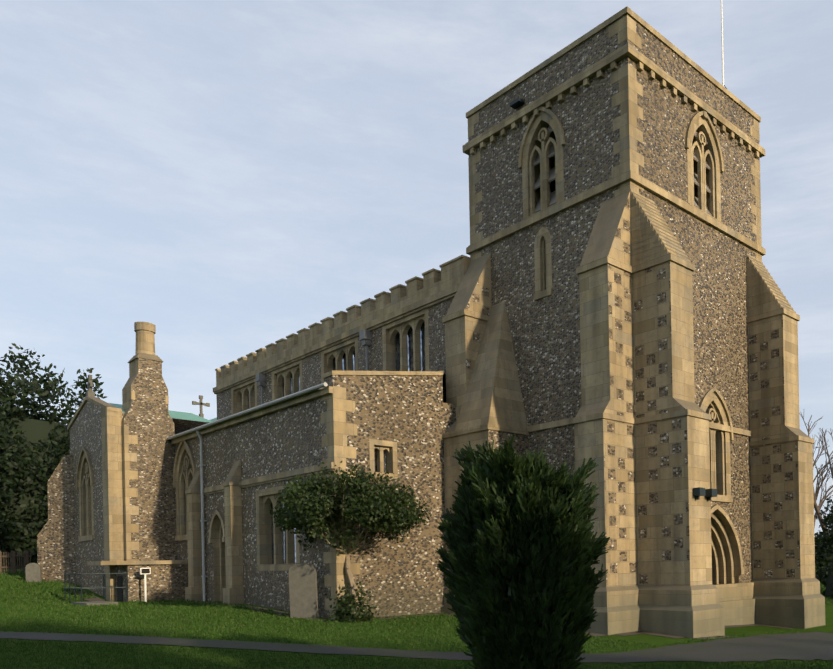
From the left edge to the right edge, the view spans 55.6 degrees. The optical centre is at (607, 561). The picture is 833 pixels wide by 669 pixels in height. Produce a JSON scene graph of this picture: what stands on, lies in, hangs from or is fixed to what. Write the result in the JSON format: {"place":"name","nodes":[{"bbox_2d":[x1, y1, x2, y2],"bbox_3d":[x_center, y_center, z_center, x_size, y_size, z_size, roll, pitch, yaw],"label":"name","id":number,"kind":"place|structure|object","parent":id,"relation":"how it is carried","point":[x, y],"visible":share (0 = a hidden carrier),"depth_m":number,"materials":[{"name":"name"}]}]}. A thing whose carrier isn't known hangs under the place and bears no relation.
{"place":"outdoors","nodes":[
{"label":"outdoors","id":0,"kind":"place"},
{"bbox_2d":[0,632,832,662],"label":"path","id":1,"kind":"structure","parent":0,"point":[806,646],"depth_m":16.32,"materials":[{"name":"grey asphalt"}]},
{"bbox_2d":[0,566,832,668],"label":"ground","id":2,"kind":"structure","parent":0,"point":[729,631],"depth_m":17.77,"materials":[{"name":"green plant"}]},
{"bbox_2d":[0,551,31,573],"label":"fence","id":3,"kind":"object","parent":2,"relation":"on","point":[13,556],"visible":0.73,"depth_m":35.04,"materials":[{"name":"brown wood"}]},
{"bbox_2d":[0,447,37,568],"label":"tree","id":4,"kind":"object","parent":2,"relation":"on","point":[7,541],"visible":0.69,"depth_m":42.42,"materials":[{"name":"green plant"}]},
{"bbox_2d":[25,563,41,582],"bbox_3d":[-23.169,0.596,30.416,0.500,1.100,0.153,-1,0,-18],"label":"headstone","id":5,"kind":"object","parent":2,"relation":"on","point":[33,571],"visible":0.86,"depth_m":30.36,"materials":[{"name":"grey stone"}]},
{"bbox_2d":[0,343,81,565],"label":"tree","id":6,"kind":"object","parent":2,"relation":"on","point":[36,445],"visible":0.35,"depth_m":45.17,"materials":[{"name":"green plant"}]},
{"bbox_2d":[30,368,106,424],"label":"tree","id":7,"kind":"object","parent":2,"relation":"on","point":[83,385],"depth_m":57.29,"materials":[{"name":"green plant"}]},
{"bbox_2d":[72,601,117,605],"bbox_3d":[-17.374,1.461,25.526,1.800,0.190,0.900,-1,0,42],"label":"ledger","id":8,"kind":"object","parent":2,"relation":"on","point":[93,603],"visible":0.5,"depth_m":25.12,"materials":[{"name":"grey stone"}]},
{"bbox_2d":[70,412,171,595],"bbox_3d":[-19.553,-0.897,30.321,5.300,9.300,2.150,-1,0,42],"label":"transept","id":9,"kind":"object","parent":2,"relation":"on","point":[87,434],"visible":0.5,"depth_m":29.25,"materials":[{"name":"grey stone"}]},
{"bbox_2d":[288,563,318,617],"bbox_3d":[-8.579,0.953,21.273,0.750,1.850,0.231,-1,0,2],"label":"headstone","id":10,"kind":"object","parent":2,"relation":"on","point":[303,594],"visible":0.86,"depth_m":21.21,"materials":[{"name":"grey stone"}]},
{"bbox_2d":[175,383,455,618],"bbox_3d":[-13.751,-0.609,29.904,21.100,8.500,5.050,-1,0,42],"label":"aisle","id":11,"kind":"object","parent":2,"relation":"on","point":[405,577],"visible":0.31,"depth_m":23.08,"materials":[{"name":"grey stone"}]},
{"bbox_2d":[216,298,453,419],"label":"wall","id":12,"kind":"structure","parent":2,"relation":"on","point":[311,370],"depth_m":28.82,"materials":[{"name":"grey stone"}]},
{"bbox_2d":[269,461,431,622],"bbox_3d":[-7.302,-0.534,21.112,4.470,4.813,3.999,-1,0,-1],"label":"tree","id":13,"kind":"object","parent":2,"relation":"on","point":[308,503],"visible":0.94,"depth_m":20.30,"materials":[{"name":"green plant"}]},
{"bbox_2d":[37,0,824,638],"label":"church","id":14,"kind":"structure","parent":2,"relation":"on","point":[651,436],"depth_m":23.66,"materials":[{"name":"beige stone"}]},
{"bbox_2d":[435,435,609,668],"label":"irish yew","id":15,"kind":"object","parent":2,"relation":"on","point":[521,580],"visible":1,"depth_m":10.24,"materials":[{"name":"green plant"}]},
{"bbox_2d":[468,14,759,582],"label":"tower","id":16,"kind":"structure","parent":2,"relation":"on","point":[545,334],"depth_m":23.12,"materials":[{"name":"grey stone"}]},
{"bbox_2d":[799,413,832,532],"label":"bare tree","id":17,"kind":"object","parent":2,"relation":"on","point":[817,510],"visible":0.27,"depth_m":52.66,"materials":[{"name":"brown plant"}]},
{"bbox_2d":[812,435,832,527],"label":"bare tree","id":18,"kind":"object","parent":2,"relation":"on","point":[819,481],"visible":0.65,"depth_m":66.15,"materials":[{"name":"brown plant"}]},
{"bbox_2d":[814,529,830,579],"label":"hedge","id":19,"kind":"object","parent":2,"relation":"on","point":[822,563],"visible":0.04,"depth_m":54.85,"materials":[{"name":"green plant"}]},
{"bbox_2d":[814,476,832,598],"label":"tree","id":20,"kind":"object","parent":2,"relation":"on","point":[825,540],"visible":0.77,"depth_m":40.18,"materials":[{"name":"green plant"}]},
{"bbox_2d":[0,0,832,535],"label":"sky","id":21,"kind":"structure","parent":0,"point":[230,178],"materials":[{"name":"blue"}]},
{"bbox_2d":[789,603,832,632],"bbox_3d":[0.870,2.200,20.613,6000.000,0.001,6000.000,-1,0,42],"label":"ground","id":22,"kind":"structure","parent":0,"point":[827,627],"depth_m":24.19,"materials":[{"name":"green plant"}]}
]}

